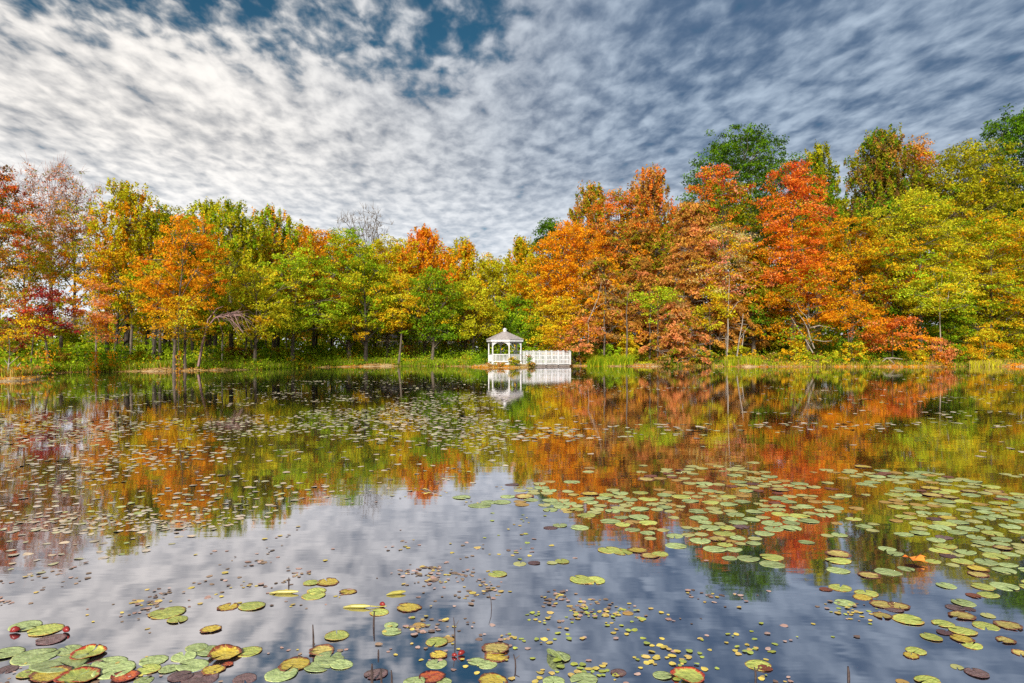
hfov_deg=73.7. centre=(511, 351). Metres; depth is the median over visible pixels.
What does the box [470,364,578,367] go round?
fallen leaves
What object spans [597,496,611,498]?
lily pad
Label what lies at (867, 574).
lily pad
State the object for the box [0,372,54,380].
fallen leaves
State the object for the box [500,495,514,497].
lily pad
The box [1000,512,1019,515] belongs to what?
lily pad
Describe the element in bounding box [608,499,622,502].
lily pad
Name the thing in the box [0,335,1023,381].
ground
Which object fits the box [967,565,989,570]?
lily pad
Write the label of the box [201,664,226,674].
lily pad
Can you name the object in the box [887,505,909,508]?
lily pad
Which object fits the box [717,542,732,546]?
lily pad
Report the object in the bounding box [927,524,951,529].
lily pad
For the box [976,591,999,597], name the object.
lily pad
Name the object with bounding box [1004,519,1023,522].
lily pad
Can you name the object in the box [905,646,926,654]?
lily pad
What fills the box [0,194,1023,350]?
woods
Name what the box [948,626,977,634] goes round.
lily pad
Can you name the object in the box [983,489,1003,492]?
lily pad
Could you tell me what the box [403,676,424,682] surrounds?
lily pad
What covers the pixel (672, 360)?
shrub
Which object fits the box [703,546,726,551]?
lily pad
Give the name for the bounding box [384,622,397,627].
lily pad
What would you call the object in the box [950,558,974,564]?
lily pad
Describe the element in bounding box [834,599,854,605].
lily pad
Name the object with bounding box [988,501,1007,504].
lily pad
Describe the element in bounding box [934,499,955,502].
lily pad
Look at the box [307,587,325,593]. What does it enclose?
lily pad
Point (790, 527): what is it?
lily pad
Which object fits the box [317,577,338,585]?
lily pad
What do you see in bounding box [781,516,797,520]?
lily pad
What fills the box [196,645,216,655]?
lily pad
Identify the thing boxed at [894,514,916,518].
lily pad
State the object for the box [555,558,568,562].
lily pad
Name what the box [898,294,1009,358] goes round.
tree
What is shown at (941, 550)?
lily pad
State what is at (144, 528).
lily pads
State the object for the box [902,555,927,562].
fallen leaf
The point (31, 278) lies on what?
tree
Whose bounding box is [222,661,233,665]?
lily pad
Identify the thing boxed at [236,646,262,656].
lily pad
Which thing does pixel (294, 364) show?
grass
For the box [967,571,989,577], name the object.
lily pad
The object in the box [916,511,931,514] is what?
lily pad
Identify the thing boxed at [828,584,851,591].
lily pad
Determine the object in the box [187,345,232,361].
shrub
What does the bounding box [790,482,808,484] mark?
lily pad
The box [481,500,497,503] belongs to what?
lily pad
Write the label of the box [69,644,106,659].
lily pad
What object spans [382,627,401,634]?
lily pad
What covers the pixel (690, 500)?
lily pad
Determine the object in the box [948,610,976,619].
lily pad
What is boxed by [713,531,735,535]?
lily pad
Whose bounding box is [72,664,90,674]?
lily pad
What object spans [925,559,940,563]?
lily pad
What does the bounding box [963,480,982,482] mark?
lily pad
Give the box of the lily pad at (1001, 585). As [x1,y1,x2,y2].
[989,581,1019,590]
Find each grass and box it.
[0,364,41,377]
[40,357,471,375]
[656,358,1023,366]
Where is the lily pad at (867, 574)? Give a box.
[857,571,880,577]
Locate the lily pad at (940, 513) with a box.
[934,512,951,515]
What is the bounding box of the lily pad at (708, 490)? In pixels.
[702,489,716,491]
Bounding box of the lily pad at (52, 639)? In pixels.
[35,634,67,644]
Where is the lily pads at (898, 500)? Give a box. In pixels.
[413,461,1023,682]
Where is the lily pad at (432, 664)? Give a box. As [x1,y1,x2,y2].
[426,659,446,668]
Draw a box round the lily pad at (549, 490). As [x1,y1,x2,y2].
[542,489,556,491]
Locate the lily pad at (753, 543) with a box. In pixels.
[745,541,760,544]
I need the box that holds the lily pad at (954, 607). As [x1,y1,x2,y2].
[945,604,965,610]
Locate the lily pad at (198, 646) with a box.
[185,643,207,650]
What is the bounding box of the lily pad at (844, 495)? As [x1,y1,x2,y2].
[835,494,851,496]
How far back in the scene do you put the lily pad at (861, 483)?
8.54 m
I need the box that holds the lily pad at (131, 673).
[110,670,139,681]
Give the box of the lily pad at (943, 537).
[935,535,953,538]
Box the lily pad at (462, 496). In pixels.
[452,495,470,498]
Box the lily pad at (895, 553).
[887,551,903,555]
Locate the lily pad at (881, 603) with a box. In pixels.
[869,600,893,607]
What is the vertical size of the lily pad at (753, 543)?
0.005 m
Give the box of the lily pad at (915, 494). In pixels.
[903,493,921,496]
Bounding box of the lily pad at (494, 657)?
[484,651,508,661]
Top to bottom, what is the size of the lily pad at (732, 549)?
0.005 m
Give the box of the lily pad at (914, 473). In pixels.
[904,472,920,474]
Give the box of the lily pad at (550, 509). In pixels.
[543,508,557,511]
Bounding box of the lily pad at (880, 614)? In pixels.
[872,612,892,617]
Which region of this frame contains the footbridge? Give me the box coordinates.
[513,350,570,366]
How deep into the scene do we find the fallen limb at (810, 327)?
77.97 m
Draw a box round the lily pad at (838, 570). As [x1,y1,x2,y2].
[826,567,850,573]
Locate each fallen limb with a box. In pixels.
[791,317,812,352]
[797,304,834,348]
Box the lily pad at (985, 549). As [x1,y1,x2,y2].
[978,547,1000,552]
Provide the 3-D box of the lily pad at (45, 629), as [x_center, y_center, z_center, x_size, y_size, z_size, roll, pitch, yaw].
[-2.760,1.647,4.046,0.187,0.007,0.188,-1,0,-36]
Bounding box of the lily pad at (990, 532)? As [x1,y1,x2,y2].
[981,530,1003,535]
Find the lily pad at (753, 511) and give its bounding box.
[745,509,764,512]
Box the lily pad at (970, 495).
[961,493,980,496]
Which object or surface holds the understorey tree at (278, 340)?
on the ground at (154, 370)
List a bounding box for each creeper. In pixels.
[39,350,55,371]
[87,351,102,371]
[106,350,117,366]
[175,350,184,371]
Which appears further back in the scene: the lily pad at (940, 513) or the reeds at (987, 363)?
the reeds at (987, 363)
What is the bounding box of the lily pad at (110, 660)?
[91,656,127,667]
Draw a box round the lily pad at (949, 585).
[935,582,956,588]
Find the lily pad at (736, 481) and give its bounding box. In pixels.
[729,480,746,482]
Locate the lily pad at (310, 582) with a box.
[303,580,318,584]
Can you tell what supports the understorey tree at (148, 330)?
on the ground at (154, 370)
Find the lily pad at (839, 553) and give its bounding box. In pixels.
[825,549,851,556]
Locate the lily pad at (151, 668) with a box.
[137,663,161,673]
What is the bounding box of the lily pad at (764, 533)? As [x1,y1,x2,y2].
[755,531,774,535]
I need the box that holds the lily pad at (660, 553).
[651,551,667,556]
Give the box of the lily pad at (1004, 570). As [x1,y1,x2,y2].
[991,567,1016,573]
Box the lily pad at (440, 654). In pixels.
[430,650,446,657]
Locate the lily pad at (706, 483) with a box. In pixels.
[695,482,712,485]
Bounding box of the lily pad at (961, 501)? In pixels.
[953,499,971,502]
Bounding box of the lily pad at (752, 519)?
[742,517,759,520]
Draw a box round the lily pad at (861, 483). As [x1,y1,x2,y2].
[855,482,872,484]
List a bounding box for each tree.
[0,151,103,344]
[0,164,48,302]
[0,213,75,353]
[0,247,33,344]
[0,311,53,365]
[0,317,37,356]
[5,285,86,373]
[21,200,121,347]
[40,295,91,363]
[62,177,182,342]
[63,280,124,370]
[66,244,157,358]
[83,286,123,350]
[93,263,144,360]
[93,265,145,353]
[94,210,179,343]
[119,270,176,354]
[120,260,201,361]
[126,213,231,370]
[130,263,175,359]
[134,202,195,359]
[134,293,225,371]
[151,213,216,345]
[157,293,183,358]
[158,294,216,369]
[174,196,234,356]
[174,196,280,355]
[177,298,207,354]
[180,279,240,358]
[190,294,229,360]
[200,294,239,361]
[204,262,300,360]
[208,203,333,360]
[211,215,290,337]
[225,297,258,354]
[228,247,357,362]
[236,294,274,355]
[256,222,327,341]
[271,226,359,358]
[276,327,296,347]
[281,303,306,347]
[297,227,371,345]
[298,309,332,353]
[310,226,391,358]
[318,304,339,352]
[325,255,400,361]
[335,203,393,247]
[338,238,413,355]
[353,234,430,356]
[370,271,429,365]
[371,238,436,356]
[383,266,474,360]
[387,223,465,355]
[426,276,509,355]
[430,246,484,350]
[436,236,501,351]
[468,252,503,352]
[468,255,530,353]
[487,295,547,352]
[496,233,542,352]
[502,252,573,352]
[506,309,550,360]
[522,295,593,354]
[527,219,622,355]
[528,217,570,321]
[541,316,607,364]
[556,256,647,356]
[563,179,617,353]
[574,186,664,351]
[597,162,695,352]
[601,257,682,350]
[603,297,605,354]
[624,285,692,364]
[626,295,627,353]
[636,199,761,356]
[636,299,720,366]
[649,307,650,357]
[669,122,808,335]
[682,162,762,352]
[685,222,759,354]
[691,283,736,361]
[722,242,788,357]
[738,270,812,354]
[745,157,840,357]
[761,263,867,357]
[782,139,856,345]
[800,214,903,352]
[814,293,934,355]
[816,298,888,358]
[825,122,941,318]
[840,314,940,359]
[845,186,991,356]
[857,264,947,348]
[883,138,1023,339]
[889,266,999,345]
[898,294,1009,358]
[902,133,941,278]
[921,212,1023,354]
[947,103,1023,338]
[971,208,1023,355]
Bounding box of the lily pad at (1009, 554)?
[1002,552,1020,555]
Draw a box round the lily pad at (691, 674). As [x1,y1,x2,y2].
[670,666,704,682]
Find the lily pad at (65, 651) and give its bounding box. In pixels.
[56,644,81,654]
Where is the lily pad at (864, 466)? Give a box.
[854,464,871,467]
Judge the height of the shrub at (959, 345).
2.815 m
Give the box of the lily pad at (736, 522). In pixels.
[729,520,747,524]
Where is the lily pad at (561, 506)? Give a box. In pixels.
[554,505,569,507]
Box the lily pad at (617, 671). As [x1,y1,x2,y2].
[611,669,625,675]
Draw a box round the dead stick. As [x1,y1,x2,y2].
[5,357,17,372]
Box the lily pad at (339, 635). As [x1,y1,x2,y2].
[324,630,348,639]
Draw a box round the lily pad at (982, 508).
[971,506,991,509]
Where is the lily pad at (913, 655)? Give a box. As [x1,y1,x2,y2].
[903,651,918,658]
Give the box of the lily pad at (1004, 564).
[999,562,1018,566]
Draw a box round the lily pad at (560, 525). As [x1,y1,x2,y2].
[553,523,566,526]
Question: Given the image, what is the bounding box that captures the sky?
[0,0,1023,351]
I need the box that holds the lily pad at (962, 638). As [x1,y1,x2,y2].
[949,633,975,641]
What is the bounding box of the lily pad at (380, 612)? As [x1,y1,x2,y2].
[370,608,388,615]
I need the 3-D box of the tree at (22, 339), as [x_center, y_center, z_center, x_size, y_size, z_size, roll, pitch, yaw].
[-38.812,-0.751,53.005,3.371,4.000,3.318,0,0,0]
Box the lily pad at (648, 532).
[640,531,654,534]
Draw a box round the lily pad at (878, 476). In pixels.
[866,475,884,477]
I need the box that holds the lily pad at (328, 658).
[314,651,343,664]
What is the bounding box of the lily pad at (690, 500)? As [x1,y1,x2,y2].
[682,499,698,502]
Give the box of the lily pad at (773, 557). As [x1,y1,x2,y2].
[760,554,783,560]
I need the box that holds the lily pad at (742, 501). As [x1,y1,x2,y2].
[735,500,750,502]
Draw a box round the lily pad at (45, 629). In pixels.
[27,623,64,635]
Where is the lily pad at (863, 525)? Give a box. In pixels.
[855,524,872,527]
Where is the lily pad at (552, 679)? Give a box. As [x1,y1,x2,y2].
[543,676,564,682]
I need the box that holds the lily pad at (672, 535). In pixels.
[666,533,682,537]
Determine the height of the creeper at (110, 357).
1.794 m
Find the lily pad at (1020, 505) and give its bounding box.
[1011,504,1023,507]
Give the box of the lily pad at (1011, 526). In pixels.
[998,524,1020,528]
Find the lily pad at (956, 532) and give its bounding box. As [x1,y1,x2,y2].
[947,530,967,533]
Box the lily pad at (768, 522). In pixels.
[761,520,781,525]
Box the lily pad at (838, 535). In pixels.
[831,532,847,536]
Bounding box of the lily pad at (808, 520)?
[798,518,819,522]
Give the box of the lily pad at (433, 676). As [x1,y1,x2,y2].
[419,670,445,682]
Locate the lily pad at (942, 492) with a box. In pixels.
[931,491,949,493]
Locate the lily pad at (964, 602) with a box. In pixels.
[951,599,976,606]
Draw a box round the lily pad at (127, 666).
[91,660,135,678]
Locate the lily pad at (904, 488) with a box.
[894,487,913,490]
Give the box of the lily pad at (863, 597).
[852,594,872,600]
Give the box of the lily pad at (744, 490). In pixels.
[739,489,752,491]
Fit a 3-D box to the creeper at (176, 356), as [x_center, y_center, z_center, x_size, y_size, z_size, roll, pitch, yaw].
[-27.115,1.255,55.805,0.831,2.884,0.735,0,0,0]
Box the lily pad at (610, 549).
[598,546,621,553]
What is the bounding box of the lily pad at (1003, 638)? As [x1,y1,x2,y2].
[995,636,1016,642]
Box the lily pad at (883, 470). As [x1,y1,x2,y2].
[874,469,889,471]
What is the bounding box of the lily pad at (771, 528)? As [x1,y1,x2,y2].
[764,526,783,531]
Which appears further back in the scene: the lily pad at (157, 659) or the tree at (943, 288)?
the tree at (943, 288)
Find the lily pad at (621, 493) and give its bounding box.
[612,491,627,494]
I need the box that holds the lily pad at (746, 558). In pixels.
[737,555,759,561]
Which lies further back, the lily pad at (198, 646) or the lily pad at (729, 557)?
the lily pad at (729, 557)
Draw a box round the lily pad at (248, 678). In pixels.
[232,673,256,682]
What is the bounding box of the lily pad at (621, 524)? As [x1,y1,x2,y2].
[615,522,629,526]
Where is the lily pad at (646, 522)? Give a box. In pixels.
[638,520,656,524]
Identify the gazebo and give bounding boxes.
[486,328,523,363]
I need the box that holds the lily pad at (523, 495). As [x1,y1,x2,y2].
[515,493,533,497]
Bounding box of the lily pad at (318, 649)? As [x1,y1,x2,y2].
[309,644,334,655]
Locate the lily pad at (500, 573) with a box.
[488,570,506,576]
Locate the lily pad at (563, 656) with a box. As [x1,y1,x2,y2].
[547,649,570,660]
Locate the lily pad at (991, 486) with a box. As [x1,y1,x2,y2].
[981,485,1000,487]
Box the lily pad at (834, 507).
[823,505,843,509]
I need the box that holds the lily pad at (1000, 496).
[996,495,1014,498]
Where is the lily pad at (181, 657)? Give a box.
[171,650,196,661]
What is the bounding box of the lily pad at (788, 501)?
[781,500,796,502]
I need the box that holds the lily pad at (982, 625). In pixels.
[972,621,999,630]
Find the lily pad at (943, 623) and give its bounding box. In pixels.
[931,619,954,626]
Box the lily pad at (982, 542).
[971,540,993,544]
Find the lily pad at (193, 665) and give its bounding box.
[175,659,208,671]
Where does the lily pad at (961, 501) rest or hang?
on the water
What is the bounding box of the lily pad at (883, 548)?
[878,546,896,550]
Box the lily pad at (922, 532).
[909,531,929,534]
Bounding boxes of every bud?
[9,626,20,632]
[62,626,69,631]
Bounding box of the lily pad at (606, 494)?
[599,493,613,496]
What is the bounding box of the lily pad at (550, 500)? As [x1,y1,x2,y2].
[543,498,557,501]
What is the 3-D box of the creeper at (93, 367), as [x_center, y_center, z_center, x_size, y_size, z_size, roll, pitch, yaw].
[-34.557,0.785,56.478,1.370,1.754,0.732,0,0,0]
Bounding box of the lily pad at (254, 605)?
[238,601,265,609]
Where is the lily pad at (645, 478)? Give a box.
[638,477,654,480]
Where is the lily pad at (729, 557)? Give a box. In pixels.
[722,556,737,559]
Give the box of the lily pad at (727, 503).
[720,502,737,505]
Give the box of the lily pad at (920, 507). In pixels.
[912,506,930,509]
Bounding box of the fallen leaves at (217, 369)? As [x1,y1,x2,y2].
[48,362,475,373]
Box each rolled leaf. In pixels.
[269,590,298,593]
[343,604,386,607]
[386,590,405,594]
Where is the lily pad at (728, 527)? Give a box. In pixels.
[719,525,734,529]
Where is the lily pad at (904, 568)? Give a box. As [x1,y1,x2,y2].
[897,566,914,570]
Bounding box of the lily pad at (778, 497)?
[768,496,787,499]
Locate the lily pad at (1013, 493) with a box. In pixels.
[1009,492,1023,494]
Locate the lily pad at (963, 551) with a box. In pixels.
[955,549,976,554]
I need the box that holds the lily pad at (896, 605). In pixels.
[888,601,910,608]
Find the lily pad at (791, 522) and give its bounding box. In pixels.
[783,520,799,524]
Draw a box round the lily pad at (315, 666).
[304,661,330,671]
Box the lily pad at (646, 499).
[638,497,657,500]
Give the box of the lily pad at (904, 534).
[894,532,913,535]
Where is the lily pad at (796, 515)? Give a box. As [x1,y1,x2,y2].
[789,513,809,517]
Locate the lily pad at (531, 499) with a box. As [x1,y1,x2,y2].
[524,498,537,500]
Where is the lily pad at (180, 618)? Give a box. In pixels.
[167,615,187,622]
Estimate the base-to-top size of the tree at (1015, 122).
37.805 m
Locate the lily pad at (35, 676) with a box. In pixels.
[28,665,72,682]
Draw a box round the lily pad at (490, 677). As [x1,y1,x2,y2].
[478,672,507,682]
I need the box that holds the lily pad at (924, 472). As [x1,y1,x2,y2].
[915,471,932,473]
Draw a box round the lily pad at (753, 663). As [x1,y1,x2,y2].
[745,659,770,670]
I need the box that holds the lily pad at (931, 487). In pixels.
[920,486,939,489]
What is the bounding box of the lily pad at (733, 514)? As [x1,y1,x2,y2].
[726,512,744,516]
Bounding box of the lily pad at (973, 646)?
[961,642,982,648]
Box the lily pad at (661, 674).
[653,671,671,678]
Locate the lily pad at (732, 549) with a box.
[726,547,741,551]
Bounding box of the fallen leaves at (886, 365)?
[570,363,1023,366]
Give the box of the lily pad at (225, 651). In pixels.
[207,644,241,659]
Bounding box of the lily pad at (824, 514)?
[816,513,833,516]
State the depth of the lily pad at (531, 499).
7.62 m
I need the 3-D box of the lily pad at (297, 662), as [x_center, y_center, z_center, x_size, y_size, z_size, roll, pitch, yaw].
[-1.143,1.646,3.601,0.160,0.006,0.178,0,0,9]
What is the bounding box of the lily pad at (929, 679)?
[914,675,940,682]
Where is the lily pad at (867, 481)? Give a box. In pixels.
[864,480,880,482]
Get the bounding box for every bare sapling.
[197,306,258,366]
[588,281,605,345]
[726,277,739,355]
[736,317,748,355]
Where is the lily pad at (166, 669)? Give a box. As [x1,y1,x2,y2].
[158,664,176,672]
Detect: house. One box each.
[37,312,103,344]
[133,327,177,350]
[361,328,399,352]
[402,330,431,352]
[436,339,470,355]
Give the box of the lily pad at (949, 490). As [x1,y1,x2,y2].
[940,489,959,491]
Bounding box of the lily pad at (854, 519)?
[845,517,861,520]
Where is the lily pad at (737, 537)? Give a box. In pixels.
[730,535,744,539]
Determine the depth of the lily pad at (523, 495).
7.81 m
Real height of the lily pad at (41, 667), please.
0.011 m
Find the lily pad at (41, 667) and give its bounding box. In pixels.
[29,653,89,672]
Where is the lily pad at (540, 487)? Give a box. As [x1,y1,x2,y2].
[534,486,548,488]
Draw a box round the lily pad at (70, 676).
[53,666,100,682]
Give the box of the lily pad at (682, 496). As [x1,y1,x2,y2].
[671,495,690,498]
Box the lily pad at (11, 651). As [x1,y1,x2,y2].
[0,646,25,658]
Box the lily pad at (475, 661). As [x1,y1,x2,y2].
[467,657,484,664]
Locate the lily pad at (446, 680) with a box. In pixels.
[437,677,451,682]
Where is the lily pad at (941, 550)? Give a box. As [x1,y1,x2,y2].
[928,547,951,553]
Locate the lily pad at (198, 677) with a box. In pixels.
[181,671,218,682]
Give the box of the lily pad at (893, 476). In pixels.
[887,475,904,477]
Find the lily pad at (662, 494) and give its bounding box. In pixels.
[657,493,671,495]
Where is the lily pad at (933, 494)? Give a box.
[922,492,942,496]
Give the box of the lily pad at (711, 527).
[700,525,719,530]
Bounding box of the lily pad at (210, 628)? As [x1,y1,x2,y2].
[199,624,221,632]
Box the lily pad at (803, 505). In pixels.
[796,504,814,507]
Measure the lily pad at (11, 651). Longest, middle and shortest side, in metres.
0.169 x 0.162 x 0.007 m
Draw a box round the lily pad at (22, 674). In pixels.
[16,669,34,677]
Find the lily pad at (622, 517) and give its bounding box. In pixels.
[614,516,627,518]
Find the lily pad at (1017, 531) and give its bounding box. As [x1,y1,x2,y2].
[1008,530,1023,533]
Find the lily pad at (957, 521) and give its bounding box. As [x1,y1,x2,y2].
[946,519,968,523]
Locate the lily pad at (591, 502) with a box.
[584,501,597,503]
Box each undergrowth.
[0,312,523,363]
[0,349,54,375]
[22,343,487,374]
[446,348,576,363]
[549,319,1023,356]
[565,345,1023,366]
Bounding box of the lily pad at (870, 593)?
[854,589,878,596]
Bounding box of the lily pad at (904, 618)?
[892,613,924,624]
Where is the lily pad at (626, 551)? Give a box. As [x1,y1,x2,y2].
[612,548,632,554]
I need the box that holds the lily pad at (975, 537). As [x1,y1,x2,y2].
[966,534,985,539]
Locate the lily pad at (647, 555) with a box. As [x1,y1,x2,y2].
[640,552,658,557]
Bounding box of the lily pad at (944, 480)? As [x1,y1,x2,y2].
[935,479,952,481]
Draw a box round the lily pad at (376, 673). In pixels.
[364,668,387,678]
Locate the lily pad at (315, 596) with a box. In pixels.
[301,591,325,599]
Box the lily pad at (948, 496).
[942,495,958,497]
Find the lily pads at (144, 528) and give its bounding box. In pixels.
[0,370,1023,682]
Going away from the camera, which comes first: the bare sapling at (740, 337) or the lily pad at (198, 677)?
the lily pad at (198, 677)
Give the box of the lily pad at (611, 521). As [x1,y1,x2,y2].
[600,519,620,522]
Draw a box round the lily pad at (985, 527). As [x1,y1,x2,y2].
[975,525,992,529]
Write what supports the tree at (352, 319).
on the ground at (154, 370)
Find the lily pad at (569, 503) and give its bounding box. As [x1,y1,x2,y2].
[563,502,576,504]
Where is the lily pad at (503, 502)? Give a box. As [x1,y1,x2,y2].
[496,500,510,503]
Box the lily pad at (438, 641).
[425,637,447,645]
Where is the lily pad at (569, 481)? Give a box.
[564,480,579,483]
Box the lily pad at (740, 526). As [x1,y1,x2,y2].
[733,524,748,527]
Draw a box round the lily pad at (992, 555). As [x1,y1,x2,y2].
[982,552,1009,558]
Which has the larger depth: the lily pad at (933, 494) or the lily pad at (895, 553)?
the lily pad at (933, 494)
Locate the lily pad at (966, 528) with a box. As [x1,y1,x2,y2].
[956,526,978,530]
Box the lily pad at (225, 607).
[217,603,238,610]
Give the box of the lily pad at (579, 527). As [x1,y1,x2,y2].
[571,525,588,529]
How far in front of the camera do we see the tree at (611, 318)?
82.85 m
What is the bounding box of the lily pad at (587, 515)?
[577,513,595,517]
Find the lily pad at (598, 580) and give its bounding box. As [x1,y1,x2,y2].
[588,576,604,583]
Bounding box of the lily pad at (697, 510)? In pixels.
[689,509,707,512]
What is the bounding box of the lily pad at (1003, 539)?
[991,537,1011,541]
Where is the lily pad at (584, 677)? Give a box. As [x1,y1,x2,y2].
[570,672,597,682]
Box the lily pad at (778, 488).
[769,487,789,490]
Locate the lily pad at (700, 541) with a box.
[689,538,710,543]
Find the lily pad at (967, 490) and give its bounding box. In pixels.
[960,489,977,491]
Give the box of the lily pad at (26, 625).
[7,620,42,630]
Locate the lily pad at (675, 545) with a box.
[665,543,686,548]
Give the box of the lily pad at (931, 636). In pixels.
[919,632,942,640]
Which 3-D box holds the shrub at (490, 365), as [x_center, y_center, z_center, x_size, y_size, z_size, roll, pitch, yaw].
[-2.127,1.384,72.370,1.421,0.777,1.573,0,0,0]
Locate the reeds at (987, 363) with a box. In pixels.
[968,358,1002,366]
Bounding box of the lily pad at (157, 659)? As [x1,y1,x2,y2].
[139,655,168,665]
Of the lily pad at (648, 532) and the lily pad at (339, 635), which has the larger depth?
the lily pad at (648, 532)
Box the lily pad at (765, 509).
[757,508,771,510]
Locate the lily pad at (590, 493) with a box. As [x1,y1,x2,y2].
[580,491,598,494]
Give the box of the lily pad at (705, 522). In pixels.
[698,520,711,523]
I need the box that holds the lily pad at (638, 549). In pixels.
[627,547,648,552]
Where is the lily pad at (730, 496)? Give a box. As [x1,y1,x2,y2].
[720,495,735,497]
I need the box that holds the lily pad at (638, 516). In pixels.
[629,514,648,519]
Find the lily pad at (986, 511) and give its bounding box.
[977,510,994,513]
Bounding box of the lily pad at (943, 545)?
[933,543,957,548]
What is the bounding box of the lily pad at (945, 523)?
[932,521,956,525]
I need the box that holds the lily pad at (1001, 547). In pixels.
[992,545,1012,549]
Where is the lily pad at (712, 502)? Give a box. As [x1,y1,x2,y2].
[702,500,718,503]
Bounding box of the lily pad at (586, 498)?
[577,497,594,499]
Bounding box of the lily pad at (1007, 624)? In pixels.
[993,620,1022,629]
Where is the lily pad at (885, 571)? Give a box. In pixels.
[874,568,902,575]
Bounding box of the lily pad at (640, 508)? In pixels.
[631,507,648,510]
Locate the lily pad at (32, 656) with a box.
[9,648,59,665]
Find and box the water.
[0,366,1023,682]
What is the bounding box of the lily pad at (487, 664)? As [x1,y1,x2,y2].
[477,660,496,668]
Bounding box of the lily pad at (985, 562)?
[974,558,998,564]
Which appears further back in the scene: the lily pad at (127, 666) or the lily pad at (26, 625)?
the lily pad at (26, 625)
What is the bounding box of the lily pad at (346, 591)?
[339,588,356,594]
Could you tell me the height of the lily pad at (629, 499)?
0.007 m
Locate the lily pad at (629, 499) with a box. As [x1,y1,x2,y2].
[623,497,637,500]
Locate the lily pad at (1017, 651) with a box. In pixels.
[1011,649,1023,655]
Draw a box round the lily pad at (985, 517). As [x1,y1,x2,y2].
[973,515,995,519]
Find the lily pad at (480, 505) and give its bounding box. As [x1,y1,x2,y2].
[468,503,490,507]
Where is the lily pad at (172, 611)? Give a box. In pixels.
[148,606,186,618]
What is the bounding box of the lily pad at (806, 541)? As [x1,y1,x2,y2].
[798,540,814,543]
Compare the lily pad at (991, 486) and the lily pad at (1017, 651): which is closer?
the lily pad at (1017, 651)
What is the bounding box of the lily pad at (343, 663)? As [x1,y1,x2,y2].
[330,659,352,668]
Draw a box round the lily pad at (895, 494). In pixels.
[884,492,905,496]
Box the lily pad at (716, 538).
[707,536,726,540]
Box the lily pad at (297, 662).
[278,656,309,670]
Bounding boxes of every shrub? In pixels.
[0,341,44,365]
[0,365,28,375]
[23,346,71,362]
[50,328,89,360]
[56,342,103,362]
[90,343,143,361]
[128,351,158,360]
[133,338,172,360]
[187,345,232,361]
[218,346,259,360]
[242,340,277,362]
[267,346,294,361]
[294,344,337,360]
[326,343,360,358]
[341,339,368,356]
[368,346,390,357]
[397,345,419,360]
[430,350,458,360]
[479,353,494,362]
[485,362,496,366]
[495,362,505,366]
[507,356,520,365]
[525,355,536,366]
[561,340,587,364]
[575,350,596,364]
[595,343,625,360]
[616,331,640,356]
[629,350,651,362]
[659,354,691,365]
[692,350,724,365]
[722,345,761,363]
[755,352,785,363]
[777,340,809,364]
[798,351,837,364]
[829,342,878,365]
[858,340,918,362]
[903,337,963,365]
[908,348,931,364]
[930,343,979,365]
[953,328,1020,361]
[958,352,990,366]
[990,348,1023,361]
[1018,344,1023,360]
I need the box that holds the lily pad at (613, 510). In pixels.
[605,509,619,512]
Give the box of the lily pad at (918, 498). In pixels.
[910,497,928,499]
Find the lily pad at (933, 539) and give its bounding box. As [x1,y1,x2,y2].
[926,537,945,541]
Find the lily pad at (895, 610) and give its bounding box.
[885,608,903,611]
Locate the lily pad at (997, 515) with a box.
[988,514,1006,517]
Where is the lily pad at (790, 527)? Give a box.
[780,525,801,529]
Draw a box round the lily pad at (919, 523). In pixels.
[909,521,928,525]
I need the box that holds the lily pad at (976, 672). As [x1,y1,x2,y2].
[963,668,989,677]
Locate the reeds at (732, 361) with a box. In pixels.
[722,354,760,366]
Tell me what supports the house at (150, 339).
on the ground at (154, 370)
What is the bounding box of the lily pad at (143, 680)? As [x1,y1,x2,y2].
[133,676,154,682]
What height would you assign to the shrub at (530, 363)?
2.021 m
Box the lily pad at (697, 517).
[689,515,708,520]
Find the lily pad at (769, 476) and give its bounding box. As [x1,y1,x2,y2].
[761,475,777,477]
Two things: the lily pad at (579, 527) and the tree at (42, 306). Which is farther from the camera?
the tree at (42, 306)
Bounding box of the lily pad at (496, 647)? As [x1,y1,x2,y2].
[481,642,508,653]
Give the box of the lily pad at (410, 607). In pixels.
[397,602,421,611]
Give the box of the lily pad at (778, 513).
[771,512,789,515]
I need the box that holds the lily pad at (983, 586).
[971,583,995,590]
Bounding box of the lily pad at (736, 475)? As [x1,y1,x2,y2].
[727,474,742,476]
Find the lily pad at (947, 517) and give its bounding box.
[938,515,956,519]
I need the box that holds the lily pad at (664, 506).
[657,505,671,508]
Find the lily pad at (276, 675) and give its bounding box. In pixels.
[264,667,297,681]
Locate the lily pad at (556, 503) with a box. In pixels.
[549,501,562,504]
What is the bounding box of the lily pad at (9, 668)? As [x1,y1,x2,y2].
[0,665,19,673]
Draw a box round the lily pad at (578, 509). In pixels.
[570,507,583,510]
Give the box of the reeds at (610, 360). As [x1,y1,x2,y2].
[586,352,634,365]
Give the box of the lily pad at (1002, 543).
[993,542,1009,545]
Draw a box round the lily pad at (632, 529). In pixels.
[625,528,639,531]
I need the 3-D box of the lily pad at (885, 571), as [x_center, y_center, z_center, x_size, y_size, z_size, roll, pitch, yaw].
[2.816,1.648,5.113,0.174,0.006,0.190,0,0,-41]
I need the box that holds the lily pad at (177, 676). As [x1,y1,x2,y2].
[167,670,193,681]
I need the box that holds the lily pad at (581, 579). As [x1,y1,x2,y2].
[570,575,594,583]
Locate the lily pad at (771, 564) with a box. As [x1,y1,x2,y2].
[759,560,784,567]
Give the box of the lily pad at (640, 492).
[633,491,647,493]
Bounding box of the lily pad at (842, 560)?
[825,557,851,563]

